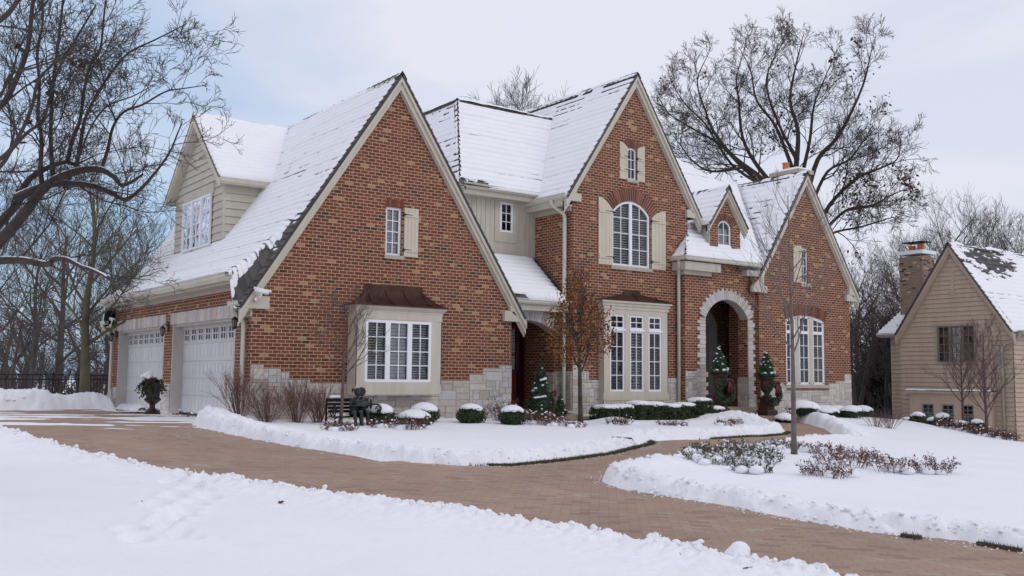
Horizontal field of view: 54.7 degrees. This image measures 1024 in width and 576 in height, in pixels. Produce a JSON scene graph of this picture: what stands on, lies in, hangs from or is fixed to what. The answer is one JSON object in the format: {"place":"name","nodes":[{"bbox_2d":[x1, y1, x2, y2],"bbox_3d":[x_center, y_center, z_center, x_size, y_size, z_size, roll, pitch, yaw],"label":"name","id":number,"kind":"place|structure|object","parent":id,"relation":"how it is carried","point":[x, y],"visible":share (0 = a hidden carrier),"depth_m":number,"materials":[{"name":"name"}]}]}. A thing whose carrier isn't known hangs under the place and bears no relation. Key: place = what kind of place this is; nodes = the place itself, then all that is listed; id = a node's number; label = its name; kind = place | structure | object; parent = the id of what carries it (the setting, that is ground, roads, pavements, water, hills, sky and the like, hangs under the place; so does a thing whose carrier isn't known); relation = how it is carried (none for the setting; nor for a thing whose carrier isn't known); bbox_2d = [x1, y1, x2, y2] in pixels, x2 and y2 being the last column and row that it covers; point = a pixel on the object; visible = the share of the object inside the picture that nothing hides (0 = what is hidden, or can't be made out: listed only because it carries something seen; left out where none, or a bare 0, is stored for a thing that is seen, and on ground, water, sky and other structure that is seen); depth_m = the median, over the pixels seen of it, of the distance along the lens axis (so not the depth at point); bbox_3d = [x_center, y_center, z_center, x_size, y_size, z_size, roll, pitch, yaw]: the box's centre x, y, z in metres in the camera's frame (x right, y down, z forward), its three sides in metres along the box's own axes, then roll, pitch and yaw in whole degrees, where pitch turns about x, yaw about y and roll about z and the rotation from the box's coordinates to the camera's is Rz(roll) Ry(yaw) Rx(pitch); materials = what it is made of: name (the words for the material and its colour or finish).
{"place":"outdoors","nodes":[
{"label":"outdoors","id":0,"kind":"place"},
{"bbox_2d":[0,388,143,410],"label":"lawn snow","id":1,"kind":"structure","parent":0,"point":[34,398],"depth_m":28.52,"materials":[{"name":"snow"}]},
{"bbox_2d":[0,145,69,332],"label":"bare tree","id":2,"kind":"object","parent":1,"relation":"on","point":[4,249],"visible":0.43,"depth_m":32.03,"materials":[{"name":"plant"}]},
{"bbox_2d":[0,130,175,392],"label":"bare tree","id":3,"kind":"object","parent":1,"relation":"on","point":[84,381],"visible":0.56,"depth_m":30.35,"materials":[{"name":"brown plant"}]},
{"bbox_2d":[0,423,217,490],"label":"lawn snow","id":4,"kind":"structure","parent":0,"point":[27,463],"depth_m":12.23,"materials":[{"name":"snow"}]},
{"bbox_2d":[0,0,245,322],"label":"foreground tree","id":5,"kind":"object","parent":4,"relation":"on","point":[33,194],"visible":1,"depth_m":10.36,"materials":[{"name":"brown plant"}]},
{"bbox_2d":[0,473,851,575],"bbox_3d":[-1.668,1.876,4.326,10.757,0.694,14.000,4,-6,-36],"label":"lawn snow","id":6,"kind":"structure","parent":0,"point":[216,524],"depth_m":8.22,"materials":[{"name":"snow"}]},
{"bbox_2d":[724,541,750,555],"bbox_3d":[1.858,2.186,8.109,0.249,0.218,0.255,4,-6,-36],"label":"snow lump","id":7,"kind":"object","parent":6,"relation":"on","point":[737,546],"visible":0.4,"depth_m":8.06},
{"bbox_2d":[120,403,866,466],"bbox_3d":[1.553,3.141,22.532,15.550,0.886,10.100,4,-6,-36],"label":"lawn snow","id":8,"kind":"structure","parent":0,"point":[410,445],"depth_m":19.67,"materials":[{"name":"snow"}]},
{"bbox_2d":[203,360,274,415],"bbox_3d":[-5.993,2.164,21.330,1.561,1.253,1.332,-2,-6,28],"label":"bare bush","id":9,"kind":"object","parent":8,"relation":"on","point":[237,389],"visible":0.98,"depth_m":21.32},
{"bbox_2d":[320,418,359,430],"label":"withered plant","id":10,"kind":"object","parent":8,"relation":"on","point":[341,426],"visible":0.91,"depth_m":20.09,"materials":[{"name":"brown plant"}]},
{"bbox_2d":[325,395,381,423],"bbox_3d":[-3.528,2.870,21.995,1.135,0.955,0.596,4,-6,-36],"label":"garden bench","id":11,"kind":"object","parent":8,"relation":"on","point":[333,406],"visible":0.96,"depth_m":22.00,"materials":[{"name":"black metal"}]},
{"bbox_2d":[348,387,369,425],"bbox_3d":[-3.364,2.661,21.928,0.519,0.922,0.589,4,-6,-36],"label":"bronze statue","id":12,"kind":"object","parent":11,"relation":"on","point":[357,405],"visible":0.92,"depth_m":21.87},
{"bbox_2d":[387,417,431,429],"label":"withered plant","id":13,"kind":"object","parent":8,"relation":"on","point":[413,424],"visible":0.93,"depth_m":21.15,"materials":[{"name":"brown plant"}]},
{"bbox_2d":[525,408,558,424],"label":"withered plant","id":14,"kind":"object","parent":8,"relation":"on","point":[532,421],"visible":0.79,"depth_m":24.40,"materials":[{"name":"brown plant"}]},
{"bbox_2d":[537,411,569,425],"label":"withered plant","id":15,"kind":"object","parent":8,"relation":"on","point":[548,422],"visible":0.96,"depth_m":23.93,"materials":[{"name":"brown plant"}]},
{"bbox_2d":[685,397,714,415],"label":"hedge shrub","id":16,"kind":"object","parent":8,"relation":"on","point":[702,403],"visible":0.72,"depth_m":29.17,"materials":[{"name":"green plant"}]},
{"bbox_2d":[0,409,1023,575],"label":"driveway","id":17,"kind":"structure","parent":0,"point":[559,491],"depth_m":12.15,"materials":[{"name":"brick"}]},
{"bbox_2d":[0,409,198,439],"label":"driveway snow","id":18,"kind":"structure","parent":17,"relation":"on","point":[153,417],"depth_m":23.32,"materials":[{"name":"snow"}]},
{"bbox_2d":[134,371,166,413],"bbox_3d":[-9.463,2.744,25.920,0.821,1.129,0.815,0,-5,8],"label":"urn planter","id":19,"kind":"object","parent":18,"relation":"on","point":[152,388],"visible":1,"depth_m":25.82,"materials":[{"name":"green plant"}]},
{"bbox_2d":[0,426,858,575],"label":"snow crumbs","id":20,"kind":"object","parent":17,"relation":"on","point":[481,512],"visible":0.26,"depth_m":9.81,"materials":[{"name":"snow"}]},
{"bbox_2d":[469,439,655,466],"bbox_3d":[1.443,2.951,17.716,0.958,0.150,6.980,-3,-6,31],"label":"bed edging","id":21,"kind":"object","parent":17,"relation":"on","point":[621,450],"visible":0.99,"depth_m":16.47,"materials":[{"name":"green plant"}]},
{"bbox_2d":[973,538,1022,551],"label":"bed edging","id":22,"kind":"object","parent":17,"relation":"on","point":[984,543],"visible":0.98,"depth_m":9.41,"materials":[{"name":"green plant"}]},
{"bbox_2d":[0,0,1023,378],"label":"sky","id":23,"kind":"structure","parent":0,"point":[959,64],"materials":[{"name":"white"}]},
{"bbox_2d":[623,420,832,455],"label":"walkway","id":24,"kind":"structure","parent":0,"point":[667,447],"depth_m":21.46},
{"bbox_2d":[710,430,790,438],"bbox_3d":[6.040,3.596,24.096,0.563,0.178,5.000,-3,-6,35],"label":"bed edging","id":25,"kind":"object","parent":24,"relation":"on","point":[786,432],"visible":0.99,"depth_m":23.45,"materials":[{"name":"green plant"}]},
{"bbox_2d":[435,432,1023,554],"bbox_3d":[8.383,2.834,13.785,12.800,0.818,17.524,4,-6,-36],"label":"lawn snow","id":26,"kind":"structure","parent":0,"point":[978,486],"depth_m":12.84,"materials":[{"name":"snow"}]},
{"bbox_2d":[670,438,722,455],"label":"island plant","id":27,"kind":"object","parent":26,"relation":"on","point":[704,447],"visible":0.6,"depth_m":16.46,"materials":[{"name":"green plant"}]},
{"bbox_2d":[679,448,730,465],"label":"island plant","id":28,"kind":"object","parent":26,"relation":"on","point":[700,458],"visible":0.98,"depth_m":15.42,"materials":[{"name":"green plant"}]},
{"bbox_2d":[717,442,784,463],"bbox_3d":[3.828,2.672,15.844,1.084,0.337,0.952,2,-5,-16],"label":"island plant","id":29,"kind":"object","parent":26,"relation":"on","point":[737,452],"visible":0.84,"depth_m":15.77,"materials":[{"name":"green plant"}]},
{"bbox_2d":[727,456,775,474],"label":"island plant","id":30,"kind":"object","parent":26,"relation":"on","point":[757,469],"visible":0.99,"depth_m":14.47,"materials":[{"name":"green plant"}]},
{"bbox_2d":[728,441,783,457],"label":"island plant","id":31,"kind":"object","parent":26,"relation":"on","point":[754,448],"visible":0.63,"depth_m":16.79,"materials":[{"name":"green plant"}]},
{"bbox_2d":[713,166,846,454],"bbox_3d":[5.077,0.319,17.782,2.570,5.384,2.310,4,-6,-36],"label":"young tree","id":32,"kind":"object","parent":26,"relation":"on","point":[794,450],"visible":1,"depth_m":17.77,"materials":[{"name":"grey plant"}]},
{"bbox_2d":[758,438,804,449],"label":"island plant","id":33,"kind":"object","parent":26,"relation":"on","point":[776,444],"visible":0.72,"depth_m":18.68,"materials":[{"name":"brown plant"}]},
{"bbox_2d":[797,439,845,453],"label":"island plant","id":34,"kind":"object","parent":26,"relation":"on","point":[806,447],"visible":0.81,"depth_m":17.97,"materials":[{"name":"brown plant"}]},
{"bbox_2d":[795,458,859,478],"bbox_3d":[4.568,2.600,14.250,0.889,0.310,0.828,4,-6,-36],"label":"island plant","id":35,"kind":"object","parent":26,"relation":"on","point":[828,472],"visible":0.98,"depth_m":14.18,"materials":[{"name":"brown plant"}]},
{"bbox_2d":[808,445,874,467],"bbox_3d":[5.330,2.705,15.933,1.022,0.367,1.139,4,-6,-36],"label":"island plant","id":36,"kind":"object","parent":26,"relation":"on","point":[831,461],"visible":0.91,"depth_m":15.82,"materials":[{"name":"brown plant"}]},
{"bbox_2d":[836,446,886,462],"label":"island plant","id":37,"kind":"object","parent":26,"relation":"on","point":[868,452],"visible":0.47,"depth_m":16.69,"materials":[{"name":"brown plant"}]},
{"bbox_2d":[865,452,918,474],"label":"island plant","id":38,"kind":"object","parent":26,"relation":"on","point":[897,467],"visible":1,"depth_m":15.12,"materials":[{"name":"brown plant"}]},
{"bbox_2d":[905,452,959,474],"bbox_3d":[6.498,2.713,15.250,0.823,0.325,0.879,4,-6,-36],"label":"island plant","id":39,"kind":"object","parent":26,"relation":"on","point":[926,469],"visible":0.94,"depth_m":15.14,"materials":[{"name":"brown plant"}]},
{"bbox_2d":[778,410,1023,453],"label":"lawn snow","id":40,"kind":"structure","parent":0,"point":[911,431],"depth_m":27.88,"materials":[{"name":"snow"}]},
{"bbox_2d":[784,400,820,416],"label":"buried shrub","id":41,"kind":"object","parent":40,"relation":"on","point":[804,407],"visible":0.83,"depth_m":30.29,"materials":[{"name":"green plant"}]},
{"bbox_2d":[840,405,864,417],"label":"buried shrub","id":42,"kind":"object","parent":40,"relation":"on","point":[850,411],"visible":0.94,"depth_m":31.83,"materials":[{"name":"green plant"}]},
{"bbox_2d":[920,325,998,420],"bbox_3d":[14.792,3.139,32.324,2.211,3.991,2.068,4,-6,-36],"label":"young tree","id":43,"kind":"object","parent":40,"relation":"on","point":[962,400],"visible":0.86,"depth_m":32.34,"materials":[{"name":"plant"}]},
{"bbox_2d":[950,314,1023,433],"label":"young tree","id":44,"kind":"object","parent":40,"relation":"on","point":[983,374],"visible":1,"depth_m":30.66,"materials":[{"name":"plant"}]},
{"bbox_2d":[984,428,1021,440],"bbox_3d":[14.693,4.375,29.573,0.888,0.504,1.029,4,-6,-36],"label":"barberry","id":45,"kind":"object","parent":40,"relation":"on","point":[1004,434],"visible":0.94,"depth_m":29.39,"materials":[{"name":"brown plant"}]},
{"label":"ground snow","id":46,"kind":"structure","parent":0,"visible":0},
{"bbox_2d":[0,373,108,395],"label":"iron fence","id":47,"kind":"object","parent":46,"relation":"on","point":[45,379],"visible":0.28,"depth_m":34.25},
{"bbox_2d":[0,197,110,388],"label":"bare tree","id":48,"kind":"object","parent":46,"relation":"on","point":[34,333],"visible":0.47,"depth_m":36.05,"materials":[{"name":"plant"}]},
{"bbox_2d":[0,300,112,394],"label":"underbrush","id":49,"kind":"object","parent":46,"relation":"on","point":[25,348],"visible":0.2,"depth_m":39.43,"materials":[{"name":"plant"}]},
{"bbox_2d":[0,264,140,394],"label":"woods","id":50,"kind":"object","parent":46,"relation":"on","point":[13,349],"visible":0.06,"depth_m":56.75,"materials":[{"name":"brown plant"}]},
{"bbox_2d":[0,167,155,391],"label":"bare tree","id":51,"kind":"object","parent":46,"relation":"on","point":[59,351],"visible":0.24,"depth_m":43.59,"materials":[{"name":"plant"}]},
{"bbox_2d":[37,217,143,394],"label":"bare tree","id":52,"kind":"object","parent":46,"relation":"on","point":[106,338],"visible":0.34,"depth_m":40.53,"materials":[{"name":"plant"}]},
{"bbox_2d":[21,205,173,366],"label":"bare tree","id":53,"kind":"object","parent":46,"relation":"on","point":[91,325],"visible":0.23,"depth_m":48.46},
{"bbox_2d":[64,204,174,371],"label":"bare tree","id":54,"kind":"object","parent":46,"relation":"on","point":[128,262],"visible":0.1,"depth_m":54.95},
{"bbox_2d":[99,71,859,419],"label":"brick house","id":55,"kind":"structure","parent":46,"relation":"on","point":[457,233],"depth_m":28.71,"materials":[{"name":"brick"}]},
{"bbox_2d":[116,326,164,411],"bbox_3d":[-10.969,2.425,29.525,0.340,2.420,4.700,4,-6,-36],"label":"garage door","id":56,"kind":"structure","parent":55,"relation":"in","point":[140,351],"depth_m":30.55,"materials":[{"name":"white wood"}]},
{"bbox_2d":[181,201,191,252],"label":"window","id":57,"kind":"structure","parent":55,"relation":"in","point":[186,220],"depth_m":29.32,"materials":[{"name":"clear glass"}]},
{"bbox_2d":[190,197,200,249],"bbox_3d":[-9.037,-1.846,28.713,0.320,1.460,0.810,4,-6,-36],"label":"window","id":58,"kind":"structure","parent":55,"relation":"in","point":[195,204],"depth_m":28.68,"materials":[{"name":"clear glass"}]},
{"bbox_2d":[169,318,235,415],"bbox_3d":[-7.753,2.063,25.127,0.340,2.420,4.700,4,-6,-36],"label":"garage door","id":59,"kind":"structure","parent":55,"relation":"in","point":[197,347],"depth_m":25.83,"materials":[{"name":"white wood"}]},
{"bbox_2d":[199,193,213,247],"bbox_3d":[-8.560,-1.899,28.060,0.320,1.460,0.810,4,-6,-36],"label":"window","id":60,"kind":"structure","parent":55,"relation":"in","point":[206,206],"depth_m":27.94,"materials":[{"name":"white glass"}]},
{"bbox_2d":[385,207,400,255],"bbox_3d":[-3.084,-1.402,24.928,0.450,1.220,0.320,4,-6,-36],"label":"window","id":61,"kind":"structure","parent":55,"relation":"in","point":[393,215],"depth_m":24.88,"materials":[{"name":"white glass"}]},
{"bbox_2d":[344,283,448,394],"bbox_3d":[-2.821,1.269,24.280,2.636,2.710,0.596,4,-6,-36],"label":"bay window","id":62,"kind":"structure","parent":55,"relation":"in","point":[411,365],"depth_m":24.20,"materials":[{"name":"beige glass"}]},
{"bbox_2d":[500,202,512,232],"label":"window","id":63,"kind":"structure","parent":55,"relation":"in","point":[506,209],"depth_m":29.61,"materials":[{"name":"white glass"}]},
{"bbox_2d":[511,323,525,407],"bbox_3d":[-0.203,2.215,29.437,1.790,3.400,0.270,4,-6,-36],"label":"side door","id":64,"kind":"structure","parent":55,"relation":"in","point":[518,342],"depth_m":29.68,"materials":[{"name":"red wood"}]},
{"bbox_2d":[522,359,557,417],"bbox_3d":[0.802,2.754,27.109,0.917,1.631,0.880,4,-6,-36],"label":"entry evergreen","id":65,"kind":"object","parent":55,"relation":"on","point":[542,397],"visible":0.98,"depth_m":26.94,"materials":[{"name":"green plant"}]},
{"bbox_2d":[613,201,648,268],"bbox_3d":[3.511,-1.621,30.182,1.600,2.050,0.335,4,-6,-36],"label":"arched window","id":66,"kind":"structure","parent":55,"relation":"in","point":[628,235],"depth_m":30.23,"materials":[{"name":"white glass"}]},
{"bbox_2d":[628,148,635,179],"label":"window","id":67,"kind":"structure","parent":55,"relation":"in","point":[632,160],"depth_m":30.38,"materials":[{"name":"white glass"}]},
{"bbox_2d":[596,290,672,403],"bbox_3d":[3.693,1.863,29.596,2.856,3.610,0.331,4,-6,-36],"label":"bay window","id":68,"kind":"structure","parent":55,"relation":"in","point":[636,366],"depth_m":29.63,"materials":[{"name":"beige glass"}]},
{"bbox_2d":[709,345,735,410],"bbox_3d":[6.416,2.856,30.463,0.794,2.202,0.781,3,-6,-27],"label":"porch planter","id":69,"kind":"object","parent":55,"relation":"on","point":[720,372],"visible":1,"depth_m":30.30,"materials":[{"name":"green plant"}]},
{"bbox_2d":[718,221,729,245],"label":"window","id":70,"kind":"structure","parent":55,"relation":"in","point":[723,234],"depth_m":32.26,"materials":[{"name":"white glass"}]},
{"bbox_2d":[756,349,782,415],"bbox_3d":[8.195,3.060,31.747,0.794,2.202,0.781,4,-6,-33],"label":"porch planter","id":71,"kind":"object","parent":55,"relation":"on","point":[766,378],"visible":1,"depth_m":31.58,"materials":[{"name":"green plant"}]},
{"bbox_2d":[786,316,824,384],"bbox_3d":[9.960,2.155,34.038,2.200,2.450,0.360,4,-6,-36],"label":"arched window","id":72,"kind":"structure","parent":55,"relation":"in","point":[806,352],"depth_m":34.06,"materials":[{"name":"white glass"}]},
{"bbox_2d":[460,64,551,110],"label":"bare tree","id":73,"kind":"object","parent":46,"relation":"on","point":[501,104],"visible":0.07,"depth_m":42.26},
{"bbox_2d":[486,68,570,109],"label":"bare tree","id":74,"kind":"object","parent":46,"relation":"on","point":[514,92],"visible":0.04,"depth_m":43.23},
{"bbox_2d":[649,4,938,268],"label":"oak tree","id":75,"kind":"object","parent":46,"relation":"on","point":[860,175],"visible":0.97,"depth_m":43.48,"materials":[{"name":"brown plant"}]},
{"bbox_2d":[840,244,898,370],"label":"bare tree","id":76,"kind":"object","parent":46,"relation":"on","point":[869,278],"visible":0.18,"depth_m":61.74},
{"bbox_2d":[849,279,899,417],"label":"underbrush","id":77,"kind":"object","parent":46,"relation":"on","point":[866,371],"visible":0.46,"depth_m":43.64,"materials":[{"name":"plant"}]},
{"bbox_2d":[849,244,899,375],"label":"bare tree","id":78,"kind":"object","parent":46,"relation":"on","point":[873,295],"visible":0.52,"depth_m":47.15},
{"bbox_2d":[858,315,892,418],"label":"conifer","id":79,"kind":"object","parent":46,"relation":"on","point":[880,389],"visible":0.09,"depth_m":45.77,"materials":[{"name":"green plant"}]},
{"bbox_2d":[852,222,949,363],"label":"bare tree","id":80,"kind":"object","parent":46,"relation":"on","point":[890,271],"visible":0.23,"depth_m":57.51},
{"bbox_2d":[859,181,1022,332],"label":"bare tree","id":81,"kind":"object","parent":46,"relation":"on","point":[963,225],"visible":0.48,"depth_m":53.37,"materials":[{"name":"plant"}]},
{"bbox_2d":[876,241,1023,441],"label":"neighbour house","id":82,"kind":"structure","parent":46,"relation":"on","point":[956,284],"depth_m":37.57,"materials":[{"name":"wood"}]},
{"bbox_2d":[937,326,949,361],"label":"window","id":83,"kind":"structure","parent":82,"relation":"in","point":[939,328],"depth_m":37.82,"materials":[{"name":"black glass"}]},
{"bbox_2d":[905,388,996,437],"bbox_3d":[16.362,5.265,36.849,0.580,2.988,3.360,4,-6,-36],"label":"bay window","id":84,"kind":"structure","parent":82,"relation":"in","point":[926,402],"depth_m":36.76,"materials":[{"name":"beige glass"}]},
{"bbox_2d":[949,326,962,361],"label":"window","id":85,"kind":"structure","parent":82,"relation":"in","point":[950,327],"depth_m":37.28,"materials":[{"name":"grey glass"}]},
{"bbox_2d":[889,194,1023,306],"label":"bare tree","id":86,"kind":"object","parent":46,"relation":"on","point":[935,240],"visible":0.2,"depth_m":66.35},
{"bbox_2d":[959,199,1023,252],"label":"bare tree","id":87,"kind":"object","parent":46,"relation":"on","point":[993,226],"visible":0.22,"depth_m":48.80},
{"bbox_2d":[971,200,1023,252],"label":"bare tree","id":88,"kind":"object","parent":46,"relation":"on","point":[1019,230],"visible":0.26,"depth_m":53.76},
{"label":"garden soil","id":89,"kind":"structure","parent":0,"visible":0},
{"bbox_2d":[543,247,616,422],"bbox_3d":[1.770,1.219,25.626,1.944,4.617,1.854,4,-6,-36],"label":"orange maple","id":90,"kind":"object","parent":89,"relation":"on","point":[582,322],"visible":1,"depth_m":25.52,"materials":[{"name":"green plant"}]},
{"bbox_2d":[588,404,621,419],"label":"hedge shrub","id":91,"kind":"object","parent":89,"relation":"on","point":[601,410],"visible":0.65,"depth_m":27.02,"materials":[{"name":"green plant"}]},
{"bbox_2d":[611,404,637,419],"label":"hedge shrub","id":92,"kind":"object","parent":89,"relation":"on","point":[627,409],"visible":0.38,"depth_m":27.40,"materials":[{"name":"green plant"}]},
{"bbox_2d":[625,400,654,419],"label":"hedge shrub","id":93,"kind":"object","parent":89,"relation":"on","point":[641,410],"visible":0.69,"depth_m":27.72,"materials":[{"name":"green plant"}]},
{"bbox_2d":[643,401,670,419],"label":"hedge shrub","id":94,"kind":"object","parent":89,"relation":"on","point":[659,412],"visible":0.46,"depth_m":28.14,"materials":[{"name":"green plant"}]},
{"bbox_2d":[661,403,687,419],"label":"hedge shrub","id":95,"kind":"object","parent":89,"relation":"on","point":[675,409],"visible":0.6,"depth_m":28.45,"materials":[{"name":"green plant"}]},
{"bbox_2d":[675,402,699,418],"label":"hedge shrub","id":96,"kind":"object","parent":89,"relation":"on","point":[690,407],"visible":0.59,"depth_m":28.87,"materials":[{"name":"green plant"}]},
{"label":"garden soil","id":97,"kind":"structure","parent":0,"visible":0},
{"bbox_2d":[238,380,293,421],"bbox_3d":[-5.345,2.485,21.722,1.336,1.002,1.198,4,-6,-36],"label":"bare bush","id":98,"kind":"object","parent":97,"relation":"on","point":[268,399],"visible":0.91,"depth_m":21.62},
{"bbox_2d":[271,374,319,422],"bbox_3d":[-4.851,2.460,22.063,1.192,1.188,1.282,4,-6,-36],"label":"bare bush","id":99,"kind":"object","parent":97,"relation":"on","point":[295,403],"visible":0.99,"depth_m":22.05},
{"bbox_2d":[291,373,349,422],"bbox_3d":[-4.422,2.481,22.417,1.298,1.225,1.500,4,-6,-36],"label":"bare bush","id":100,"kind":"object","parent":97,"relation":"on","point":[319,401],"visible":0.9,"depth_m":22.26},
{"bbox_2d":[301,280,389,423],"bbox_3d":[-3.692,1.440,21.837,1.933,3.265,1.747,4,-6,-36],"label":"bare tree","id":101,"kind":"object","parent":97,"relation":"on","point":[344,355],"visible":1,"depth_m":21.83,"materials":[{"name":"plant"}]},
{"bbox_2d":[367,416,396,427],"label":"withered plant","id":102,"kind":"object","parent":97,"relation":"on","point":[382,424],"visible":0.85,"depth_m":21.33,"materials":[{"name":"brown plant"}]},
{"bbox_2d":[369,403,395,423],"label":"boxwood","id":103,"kind":"object","parent":97,"relation":"on","point":[387,411],"visible":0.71,"depth_m":22.37,"materials":[{"name":"green plant"}]},
{"bbox_2d":[395,409,433,424],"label":"boxwood","id":104,"kind":"object","parent":97,"relation":"on","point":[415,414],"visible":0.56,"depth_m":22.51,"materials":[{"name":"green plant"}]},
{"bbox_2d":[411,402,440,421],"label":"boxwood","id":105,"kind":"object","parent":97,"relation":"on","point":[432,410],"visible":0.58,"depth_m":23.61,"materials":[{"name":"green plant"}]},
{"bbox_2d":[455,403,488,422],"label":"boxwood","id":106,"kind":"object","parent":97,"relation":"on","point":[468,413],"visible":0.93,"depth_m":23.77,"materials":[{"name":"green plant"}]},
{"bbox_2d":[483,397,518,420],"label":"withered plant","id":107,"kind":"object","parent":97,"relation":"on","point":[495,418],"visible":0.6,"depth_m":25.00,"materials":[{"name":"grey plant"}]},
{"bbox_2d":[497,405,527,424],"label":"boxwood","id":108,"kind":"object","parent":97,"relation":"on","point":[511,414],"visible":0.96,"depth_m":23.76,"materials":[{"name":"green plant"}]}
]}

